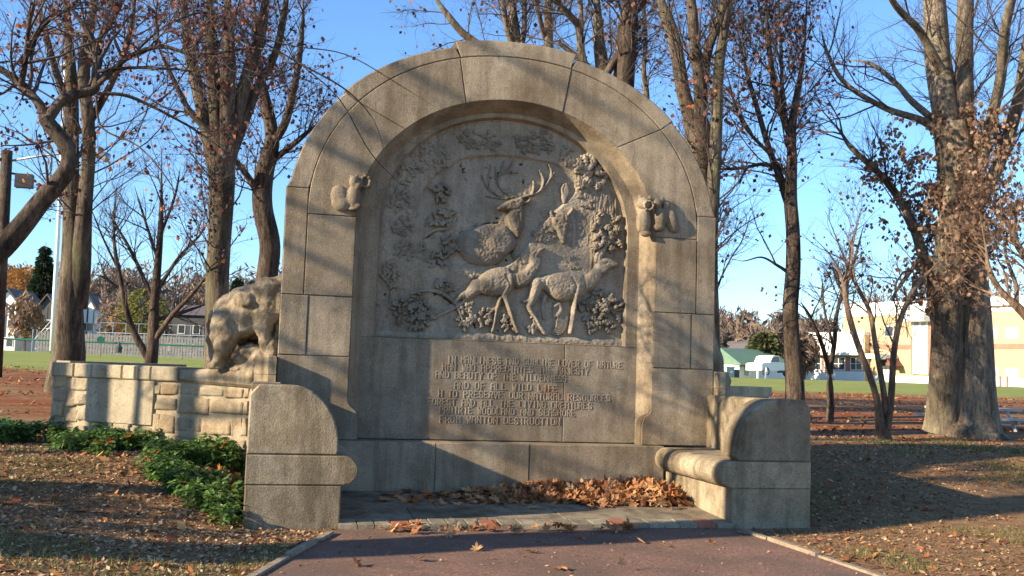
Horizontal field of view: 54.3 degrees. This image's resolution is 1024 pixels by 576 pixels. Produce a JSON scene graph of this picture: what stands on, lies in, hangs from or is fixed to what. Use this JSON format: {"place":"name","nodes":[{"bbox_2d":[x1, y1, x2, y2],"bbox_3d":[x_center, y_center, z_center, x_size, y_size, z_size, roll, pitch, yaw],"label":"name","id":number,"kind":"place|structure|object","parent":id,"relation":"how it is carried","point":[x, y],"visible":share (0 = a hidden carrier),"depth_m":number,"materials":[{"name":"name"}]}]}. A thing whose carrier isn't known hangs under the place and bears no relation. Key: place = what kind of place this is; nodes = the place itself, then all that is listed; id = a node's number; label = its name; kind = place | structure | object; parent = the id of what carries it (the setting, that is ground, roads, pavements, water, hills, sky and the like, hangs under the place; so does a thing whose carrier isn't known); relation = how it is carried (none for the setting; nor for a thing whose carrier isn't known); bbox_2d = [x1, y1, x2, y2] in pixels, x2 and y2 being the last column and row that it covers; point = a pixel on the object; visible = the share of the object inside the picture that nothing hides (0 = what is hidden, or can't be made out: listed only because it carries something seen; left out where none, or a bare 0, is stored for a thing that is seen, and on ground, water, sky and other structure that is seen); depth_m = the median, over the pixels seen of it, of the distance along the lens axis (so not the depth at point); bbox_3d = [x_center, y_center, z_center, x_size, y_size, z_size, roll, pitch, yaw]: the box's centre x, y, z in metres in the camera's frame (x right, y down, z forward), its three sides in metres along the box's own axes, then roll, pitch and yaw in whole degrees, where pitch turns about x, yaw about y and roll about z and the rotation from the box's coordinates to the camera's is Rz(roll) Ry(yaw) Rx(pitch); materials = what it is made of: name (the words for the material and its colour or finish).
{"place":"outdoors","nodes":[
{"label":"outdoors","id":0,"kind":"place"},
{"bbox_2d":[0,350,1023,575],"bbox_3d":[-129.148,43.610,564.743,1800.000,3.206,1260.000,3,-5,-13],"label":"ground","id":1,"kind":"structure","parent":0,"point":[29,359],"depth_m":10.40,"materials":[{"name":"brown soil"}]},
{"bbox_2d":[7,265,30,290],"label":"autumn tree","id":2,"kind":"object","parent":1,"relation":"on","point":[13,268],"visible":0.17,"depth_m":174.14,"materials":[{"name":"orange plant"}]},
{"bbox_2d":[4,288,39,350],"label":"house","id":3,"kind":"structure","parent":1,"relation":"on","point":[12,294],"depth_m":150.75,"materials":[{"name":"white paint"}]},
{"bbox_2d":[5,340,12,346],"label":"window","id":4,"kind":"structure","parent":3,"relation":"in","point":[9,343],"depth_m":150.08,"materials":[{"name":"glass"}]},
{"bbox_2d":[7,267,45,296],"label":"autumn tree","id":5,"kind":"object","parent":1,"relation":"on","point":[17,271],"visible":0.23,"depth_m":170.38,"materials":[{"name":"orange plant"}]},
{"bbox_2d":[31,321,50,351],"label":"stair tower","id":6,"kind":"structure","parent":1,"relation":"on","point":[37,336],"depth_m":92.31,"materials":[{"name":"metal"}]},
{"bbox_2d":[27,246,57,300],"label":"evergreen tree","id":7,"kind":"object","parent":1,"relation":"on","point":[44,264],"visible":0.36,"depth_m":168.63,"materials":[{"name":"green plant"}]},
{"bbox_2d":[39,294,51,350],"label":"house","id":8,"kind":"structure","parent":1,"relation":"on","point":[46,301],"depth_m":146.53,"materials":[{"name":"stone"}]},
{"bbox_2d":[0,150,110,376],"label":"utility pole","id":9,"kind":"object","parent":1,"relation":"on","point":[5,182],"visible":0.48,"depth_m":24.91,"materials":[{"name":"brown wood"}]},
{"bbox_2d":[49,62,64,350],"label":"light pole","id":10,"kind":"object","parent":1,"relation":"on","point":[55,275],"visible":0.52,"depth_m":54.91,"materials":[{"name":"white metal"}]},
{"bbox_2d":[84,294,112,353],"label":"house","id":11,"kind":"structure","parent":1,"relation":"on","point":[91,314],"depth_m":152.59,"materials":[{"name":"white paint"}]},
{"bbox_2d":[86,322,93,331],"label":"window","id":12,"kind":"structure","parent":11,"relation":"in","point":[90,326],"depth_m":152.30,"materials":[{"name":"grey glass"}]},
{"bbox_2d":[4,338,204,359],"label":"chain fence","id":13,"kind":"object","parent":1,"relation":"on","point":[92,342],"visible":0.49,"depth_m":60.02,"materials":[{"name":"metal"}]},
{"bbox_2d":[97,336,104,342],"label":"green marker","id":14,"kind":"object","parent":13,"relation":"hanging from","point":[100,339],"visible":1,"depth_m":59.60,"materials":[{"name":"plastic"}]},
{"bbox_2d":[115,342,122,352],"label":"dark bin","id":15,"kind":"object","parent":1,"relation":"on","point":[118,348],"visible":1,"depth_m":59.46,"materials":[{"name":"plastic"}]},
{"bbox_2d":[37,331,204,357],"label":"picket fence","id":16,"kind":"object","parent":1,"relation":"on","point":[107,338],"visible":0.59,"depth_m":85.05,"materials":[{"name":"white wood"}]},
{"bbox_2d":[56,360,185,366],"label":"stone wall","id":17,"kind":"structure","parent":1,"relation":"on","point":[151,364],"depth_m":12.96,"materials":[{"name":"beige stone"}]},
{"bbox_2d":[0,415,245,528],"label":"ground cover","id":18,"kind":"object","parent":1,"relation":"on","point":[171,467],"visible":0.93,"depth_m":10.41,"materials":[{"name":"green plant"}]},
{"bbox_2d":[0,0,253,391],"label":"double trunk tree","id":19,"kind":"object","parent":1,"relation":"on","point":[73,291],"visible":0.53,"depth_m":20.77,"materials":[{"name":"brown plant"}]},
{"bbox_2d":[115,288,167,338],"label":"autumn tree","id":20,"kind":"object","parent":1,"relation":"on","point":[135,301],"visible":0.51,"depth_m":124.03,"materials":[{"name":"green plant"}]},
{"bbox_2d":[5,251,281,352],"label":"woodland","id":21,"kind":"object","parent":1,"relation":"on","point":[27,320],"visible":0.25,"depth_m":140.75,"materials":[{"name":"brown plant"}]},
{"bbox_2d":[86,322,204,357],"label":"bleachers","id":22,"kind":"object","parent":1,"relation":"on","point":[125,333],"visible":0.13,"depth_m":96.94,"materials":[{"name":"metal"}]},
{"bbox_2d":[0,443,291,575],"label":"grass","id":23,"kind":"structure","parent":1,"relation":"on","point":[73,542],"depth_m":6.95,"materials":[{"name":"plant"}]},
{"bbox_2d":[49,362,276,470],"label":"stone wall","id":24,"kind":"structure","parent":1,"relation":"on","point":[186,403],"depth_m":11.33,"materials":[{"name":"beige stone"}]},
{"bbox_2d":[205,275,281,383],"bbox_3d":[-2.845,0.487,11.285,1.197,1.280,1.068,3,-5,-13],"label":"bear sculpture","id":25,"kind":"object","parent":24,"relation":"on","point":[242,325],"visible":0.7,"depth_m":10.88,"materials":[{"name":"stone"}]},
{"bbox_2d":[79,106,251,363],"bbox_3d":[-9.321,-1.046,25.837,5.191,7.155,3.542,3,-5,-13],"label":"young tree","id":26,"kind":"object","parent":1,"relation":"on","point":[149,351],"visible":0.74,"depth_m":25.89,"materials":[{"name":"brown plant"}]},
{"bbox_2d":[0,441,338,575],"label":"wood chips","id":27,"kind":"object","parent":1,"relation":"on","point":[72,514],"visible":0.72,"depth_m":8.08,"materials":[{"name":"brown wood"}]},
{"bbox_2d":[0,441,300,575],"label":"leaf scraps","id":28,"kind":"object","parent":27,"relation":"on","point":[181,525],"visible":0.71,"depth_m":8.14,"materials":[{"name":"brown plant"}]},
{"bbox_2d":[159,304,204,356],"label":"house","id":29,"kind":"structure","parent":1,"relation":"on","point":[182,330],"depth_m":148.38,"materials":[{"name":"wood"}]},
{"bbox_2d":[178,325,184,333],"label":"window","id":30,"kind":"structure","parent":29,"relation":"in","point":[181,329],"depth_m":148.26,"materials":[{"name":"white paint"}]},
{"bbox_2d":[192,325,199,333],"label":"window","id":31,"kind":"structure","parent":29,"relation":"in","point":[195,331],"depth_m":148.23,"materials":[{"name":"white paint"}]},
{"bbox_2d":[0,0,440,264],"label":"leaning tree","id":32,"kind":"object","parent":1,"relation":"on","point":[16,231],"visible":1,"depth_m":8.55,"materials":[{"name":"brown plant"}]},
{"bbox_2d":[98,0,366,368],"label":"forked tree","id":33,"kind":"object","parent":1,"relation":"on","point":[222,202],"visible":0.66,"depth_m":19.80,"materials":[{"name":"brown plant"}]},
{"bbox_2d":[229,278,243,291],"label":"evergreen tree","id":34,"kind":"object","parent":1,"relation":"on","point":[237,282],"visible":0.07,"depth_m":169.38,"materials":[{"name":"green plant"}]},
{"bbox_2d":[231,568,245,573],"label":"fallen leaf","id":35,"kind":"object","parent":1,"relation":"on","point":[237,571],"visible":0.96,"depth_m":6.71,"materials":[{"name":"brown plant"}]},
{"bbox_2d":[164,0,348,281],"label":"curved tree","id":36,"kind":"object","parent":1,"relation":"on","point":[271,156],"visible":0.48,"depth_m":23.80,"materials":[{"name":"brown plant"}]},
{"bbox_2d":[247,531,333,575],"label":"path edging","id":37,"kind":"object","parent":1,"relation":"on","point":[301,547],"visible":0.47,"depth_m":7.47,"materials":[{"name":"grey concrete"}]},
{"bbox_2d":[242,355,357,530],"bbox_3d":[-2.117,1.500,9.974,0.989,1.630,2.353,3,-5,-13],"label":"stone bench","id":38,"kind":"object","parent":1,"relation":"on","point":[301,467],"visible":0.98,"depth_m":8.81,"materials":[{"name":"grey stone"}]},
{"bbox_2d":[381,0,606,57],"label":"spreading tree","id":39,"kind":"object","parent":1,"relation":"on","point":[460,30],"visible":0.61,"depth_m":22.96,"materials":[{"name":"brown plant"}]},
{"bbox_2d":[276,40,715,491],"bbox_3d":[-0.105,-0.203,11.633,5.013,5.236,0.938,3,-5,-13],"label":"memorial","id":40,"kind":"object","parent":1,"relation":"on","point":[510,279],"visible":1,"depth_m":11.46,"materials":[{"name":"stone"}]},
{"bbox_2d":[0,364,1023,440],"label":"fallen leaves","id":41,"kind":"object","parent":1,"relation":"on","point":[813,419],"visible":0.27,"depth_m":23.42,"materials":[{"name":"brown plant"}]},
{"bbox_2d":[520,0,575,51],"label":"slender tree","id":42,"kind":"object","parent":1,"relation":"on","point":[550,18],"visible":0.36,"depth_m":21.90,"materials":[{"name":"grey plant"}]},
{"bbox_2d":[454,0,654,73],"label":"branching tree","id":43,"kind":"object","parent":1,"relation":"on","point":[575,21],"visible":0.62,"depth_m":20.30,"materials":[{"name":"brown plant"}]},
{"bbox_2d":[548,0,701,97],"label":"tall tree","id":44,"kind":"object","parent":1,"relation":"on","point":[622,63],"visible":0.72,"depth_m":18.84,"materials":[{"name":"brown plant"}]},
{"bbox_2d":[592,3,723,184],"bbox_3d":[2.744,-2.529,20.042,2.726,10.544,2.263,3,-5,-13],"label":"thin tree","id":45,"kind":"object","parent":1,"relation":"on","point":[645,82],"visible":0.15,"depth_m":19.94,"materials":[{"name":"brown plant"}]},
{"bbox_2d":[602,0,782,349],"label":"forked tree","id":46,"kind":"object","parent":1,"relation":"on","point":[693,19],"visible":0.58,"depth_m":17.74,"materials":[{"name":"brown plant"}]},
{"bbox_2d":[645,0,786,345],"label":"leaning stem tree","id":47,"kind":"object","parent":1,"relation":"on","point":[713,176],"visible":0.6,"depth_m":17.39,"materials":[{"name":"brown plant"}]},
{"bbox_2d":[724,367,734,376],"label":"utility cabinet","id":48,"kind":"object","parent":1,"relation":"on","point":[730,370],"visible":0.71,"depth_m":80.42,"materials":[{"name":"white metal"}]},
{"bbox_2d":[655,372,810,529],"bbox_3d":[2.245,1.731,10.974,0.989,1.630,2.353,3,-5,-13],"label":"stone bench","id":49,"kind":"object","parent":1,"relation":"on","point":[749,467],"visible":0.88,"depth_m":9.89,"materials":[{"name":"grey stone"}]},
{"bbox_2d":[695,386,771,447],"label":"stone wall","id":50,"kind":"structure","parent":1,"relation":"on","point":[753,391],"depth_m":13.16,"materials":[{"name":"grey stone"}]},
{"bbox_2d":[713,335,730,385],"bbox_3d":[2.393,0.926,12.746,0.773,0.943,0.574,3,-5,-13],"label":"animal sculpture","id":51,"kind":"object","parent":50,"relation":"on","point":[718,362],"visible":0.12,"depth_m":12.61,"materials":[{"name":"stone"}]},
{"bbox_2d":[727,340,748,348],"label":"barn house","id":52,"kind":"structure","parent":1,"relation":"on","point":[739,345],"depth_m":107.06,"materials":[{"name":"white"}]},
{"bbox_2d":[720,347,784,378],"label":"house","id":53,"kind":"structure","parent":1,"relation":"on","point":[737,359],"depth_m":90.02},
{"bbox_2d":[649,0,870,400],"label":"tall tree","id":54,"kind":"object","parent":1,"relation":"on","point":[794,383],"visible":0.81,"depth_m":17.90,"materials":[{"name":"brown plant"}]},
{"bbox_2d":[744,331,783,355],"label":"autumn tree","id":55,"kind":"object","parent":1,"relation":"on","point":[769,342],"visible":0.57,"depth_m":94.24,"materials":[{"name":"green plant"}]},
{"bbox_2d":[746,355,784,375],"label":"pickup truck","id":56,"kind":"object","parent":1,"relation":"on","point":[768,362],"visible":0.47,"depth_m":85.47,"materials":[{"name":"white paint"}]},
{"bbox_2d":[719,301,842,378],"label":"hill wood","id":57,"kind":"object","parent":1,"relation":"on","point":[742,327],"visible":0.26,"depth_m":108.97,"materials":[{"name":"brown plant"}]},
{"bbox_2d":[741,529,886,575],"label":"path edging","id":58,"kind":"object","parent":1,"relation":"on","point":[807,550],"visible":0.44,"depth_m":8.31,"materials":[{"name":"beige concrete"}]},
{"bbox_2d":[758,220,880,420],"bbox_3d":[6.766,0.620,21.988,2.187,4.791,3.901,-1,-6,33],"label":"tree","id":59,"kind":"object","parent":1,"relation":"on","point":[829,364],"visible":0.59,"depth_m":22.03,"materials":[{"name":"brown plant"}]},
{"bbox_2d":[838,555,855,562],"bbox_3d":[2.653,2.143,7.884,0.147,0.152,0.044,-10,34,14],"label":"fallen leaf","id":60,"kind":"object","parent":1,"relation":"on","point":[848,560],"visible":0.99,"depth_m":7.87,"materials":[{"name":"brown plant"}]},
{"bbox_2d":[750,433,1023,575],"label":"ground litter","id":61,"kind":"object","parent":1,"relation":"on","point":[988,569],"visible":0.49,"depth_m":11.08,"materials":[{"name":"brown plant"}]},
{"bbox_2d":[762,0,1023,439],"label":"great tree","id":62,"kind":"object","parent":1,"relation":"on","point":[961,401],"visible":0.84,"depth_m":18.66,"materials":[{"name":"brown plant"}]},
{"bbox_2d":[801,163,990,440],"bbox_3d":[6.527,0.231,17.523,3.088,5.118,2.690,3,-5,-13],"label":"multi stem tree","id":63,"kind":"object","parent":1,"relation":"on","point":[884,410],"visible":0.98,"depth_m":17.13,"materials":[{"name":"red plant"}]},
{"bbox_2d":[806,295,1023,386],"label":"school building","id":64,"kind":"structure","parent":1,"relation":"on","point":[912,364],"depth_m":105.82,"materials":[{"name":"white paint"}]},
{"bbox_2d":[815,357,821,369],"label":"window","id":65,"kind":"structure","parent":64,"relation":"in","point":[818,363],"depth_m":114.54,"materials":[{"name":"white glass"}]},
{"bbox_2d":[833,357,838,369],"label":"window","id":66,"kind":"structure","parent":64,"relation":"in","point":[836,363],"depth_m":112.63,"materials":[{"name":"grey glass"}]},
{"bbox_2d":[838,357,844,369],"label":"window","id":67,"kind":"structure","parent":64,"relation":"in","point":[841,360],"depth_m":111.97,"materials":[{"name":"grey glass"}]},
{"bbox_2d":[850,357,855,369],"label":"window","id":68,"kind":"structure","parent":64,"relation":"in","point":[852,359],"depth_m":110.69,"materials":[{"name":"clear glass"}]},
{"bbox_2d":[856,357,862,369],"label":"window","id":69,"kind":"structure","parent":64,"relation":"in","point":[859,366],"depth_m":110.04,"materials":[{"name":"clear glass"}]},
{"bbox_2d":[882,366,888,381],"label":"door","id":70,"kind":"structure","parent":64,"relation":"in","point":[885,368],"depth_m":107.90,"materials":[{"name":"white"}]},
{"bbox_2d":[884,326,893,336],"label":"window","id":71,"kind":"structure","parent":64,"relation":"in","point":[886,333],"depth_m":108.00,"materials":[{"name":"white glass"}]},
{"bbox_2d":[912,357,918,373],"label":"window","id":72,"kind":"structure","parent":64,"relation":"in","point":[915,360],"depth_m":104.65,"materials":[{"name":"white glass"}]},
{"bbox_2d":[913,322,919,336],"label":"window","id":73,"kind":"structure","parent":64,"relation":"in","point":[917,326],"depth_m":104.85,"materials":[{"name":"white glass"}]},
{"bbox_2d":[920,322,926,336],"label":"window","id":74,"kind":"structure","parent":64,"relation":"in","point":[923,329],"depth_m":104.14,"materials":[{"name":"white glass"}]},
{"bbox_2d":[920,357,926,373],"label":"window","id":75,"kind":"structure","parent":64,"relation":"in","point":[923,360],"depth_m":103.86,"materials":[{"name":"white glass"}]},
{"bbox_2d":[993,328,997,338],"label":"window","id":76,"kind":"structure","parent":64,"relation":"in","point":[995,330],"depth_m":97.78,"materials":[{"name":"glass"}]},
{"bbox_2d":[1005,327,1018,338],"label":"window","id":77,"kind":"structure","parent":64,"relation":"in","point":[1010,332],"depth_m":96.38,"materials":[{"name":"white glass"}]},
{"bbox_2d":[1005,368,1018,378],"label":"window","id":78,"kind":"structure","parent":64,"relation":"in","point":[1013,373],"depth_m":96.04,"materials":[{"name":"white glass"}]},
{"bbox_2d":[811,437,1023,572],"bbox_3d":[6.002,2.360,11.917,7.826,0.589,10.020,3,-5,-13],"label":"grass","id":79,"kind":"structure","parent":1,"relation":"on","point":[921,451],"depth_m":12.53,"materials":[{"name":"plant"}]},
{"bbox_2d":[840,277,1023,328],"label":"tree row","id":80,"kind":"object","parent":1,"relation":"on","point":[887,297],"visible":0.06,"depth_m":162.04,"materials":[{"name":"brown plant"}]},
{"bbox_2d":[914,405,1023,431],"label":"picnic table","id":81,"kind":"object","parent":1,"relation":"on","point":[1011,421],"visible":0.27,"depth_m":21.08,"materials":[{"name":"brown wood"}]},
{"bbox_2d":[920,140,1023,330],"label":"overhanging tree","id":82,"kind":"object","parent":1,"relation":"on","point":[1010,300],"visible":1,"depth_m":14.35,"materials":[{"name":"red plant"}]},
{"bbox_2d":[0,0,1023,331],"label":"sky","id":83,"kind":"structure","parent":0,"point":[360,24],"materials":[{"name":"blue"}]},
{"bbox_2d":[334,491,735,529],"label":"plaza floor","id":84,"kind":"structure","parent":0,"point":[364,510],"depth_m":9.68,"materials":[{"name":"grey stone"}]},
{"bbox_2d":[450,517,459,526],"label":"fallen leaf","id":85,"kind":"object","parent":84,"relation":"on","point":[455,522],"visible":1,"depth_m":8.96,"materials":[{"name":"brown plant"}]},
{"bbox_2d":[389,474,692,506],"bbox_3d":[0.303,2.164,10.601,3.188,0.379,1.005,3,-5,-13],"label":"leaf drift","id":86,"kind":"object","parent":84,"relation":"on","point":[528,493],"visible":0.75,"depth_m":10.51,"materials":[{"name":"brown plant"}]},
{"bbox_2d":[397,495,410,502],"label":"fallen leaf","id":87,"kind":"object","parent":86,"relation":"on","point":[403,499],"visible":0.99,"depth_m":10.07,"materials":[{"name":"brown plant"}]},
{"bbox_2d":[460,486,476,492],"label":"fallen leaf","id":88,"kind":"object","parent":86,"relation":"on","point":[466,489],"visible":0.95,"depth_m":10.72,"materials":[{"name":"brown plant"}]},
{"bbox_2d":[606,477,615,486],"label":"fallen leaf","id":89,"kind":"object","parent":86,"relation":"on","point":[612,481],"visible":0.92,"depth_m":10.79,"materials":[{"name":"brown plant"}]},
{"bbox_2d":[643,482,655,491],"bbox_3d":[1.470,2.126,10.692,0.171,0.026,0.154,-4,39,-20],"label":"fallen leaf","id":90,"kind":"object","parent":86,"relation":"on","point":[648,485],"visible":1,"depth_m":10.70,"materials":[{"name":"orange plant"}]},
{"bbox_2d":[540,523,552,532],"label":"fallen leaf","id":91,"kind":"object","parent":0,"point":[545,528],"visible":0.94,"depth_m":9.00,"materials":[{"name":"brown plant"}]},
{"bbox_2d":[261,527,871,575],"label":"path","id":92,"kind":"structure","parent":0,"point":[434,550],"depth_m":7.90,"materials":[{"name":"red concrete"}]},
{"bbox_2d":[351,556,361,567],"bbox_3d":[-1.115,1.974,7.189,0.138,0.018,0.158,43,-1,30],"label":"fallen leaf","id":93,"kind":"object","parent":92,"relation":"on","point":[355,560],"visible":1,"depth_m":7.20,"materials":[{"name":"brown plant"}]},
{"bbox_2d":[429,523,440,532],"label":"fallen leaf","id":94,"kind":"object","parent":92,"relation":"on","point":[434,529],"visible":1,"depth_m":8.80,"materials":[{"name":"brown plant"}]},
{"bbox_2d":[443,531,456,537],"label":"fallen leaf","id":95,"kind":"object","parent":92,"relation":"on","point":[449,534],"visible":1,"depth_m":8.56,"materials":[{"name":"brown plant"}]},
{"bbox_2d":[470,541,482,550],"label":"fallen leaf","id":96,"kind":"object","parent":92,"relation":"on","point":[476,547],"visible":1,"depth_m":7.95,"materials":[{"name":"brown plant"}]},
{"bbox_2d":[487,523,498,531],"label":"fallen leaf","id":97,"kind":"object","parent":92,"relation":"on","point":[491,528],"visible":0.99,"depth_m":8.96,"materials":[{"name":"brown plant"}]},
{"bbox_2d":[508,525,522,533],"bbox_3d":[0.034,2.124,8.802,0.160,0.024,0.144,-3,26,-31],"label":"fallen leaf","id":98,"kind":"object","parent":92,"relation":"on","point":[513,530],"visible":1,"depth_m":8.80,"materials":[{"name":"brown plant"}]},
{"bbox_2d":[552,520,563,527],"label":"fallen leaf","id":99,"kind":"object","parent":92,"relation":"on","point":[558,524],"visible":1,"depth_m":9.13,"materials":[{"name":"brown plant"}]},
{"bbox_2d":[562,523,577,530],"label":"fallen leaf","id":100,"kind":"object","parent":92,"relation":"on","point":[569,528],"visible":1,"depth_m":9.07,"materials":[{"name":"brown plant"}]},
{"bbox_2d":[601,519,617,529],"bbox_3d":[0.886,2.178,9.138,0.183,0.052,0.178,4,16,-35],"label":"fallen leaf","id":101,"kind":"object","parent":92,"relation":"on","point":[607,525],"visible":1,"depth_m":9.17,"materials":[{"name":"brown plant"}]},
{"bbox_2d":[611,522,622,532],"bbox_3d":[0.959,2.198,9.141,0.150,0.023,0.170,-11,12,24],"label":"fallen leaf","id":102,"kind":"object","parent":92,"relation":"on","point":[616,530],"visible":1,"depth_m":9.13,"materials":[{"name":"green plant"}]},
{"bbox_2d":[616,553,626,565],"bbox_3d":[0.797,2.001,7.338,0.109,0.111,0.033,6,-6,-38],"label":"fallen leaf","id":103,"kind":"object","parent":92,"relation":"on","point":[619,560],"visible":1,"depth_m":7.35,"materials":[{"name":"brown plant"}]},
{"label":"fallen leaf","id":104,"kind":"object","parent":92,"relation":"on","visible":0},
{"bbox_2d":[618,521,633,530],"bbox_3d":[1.050,2.176,9.112,0.171,0.023,0.150,13,-42,1],"label":"fallen leaf","id":105,"kind":"object","parent":104,"relation":"on","point":[625,524],"visible":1,"depth_m":9.10,"materials":[{"name":"brown plant"}]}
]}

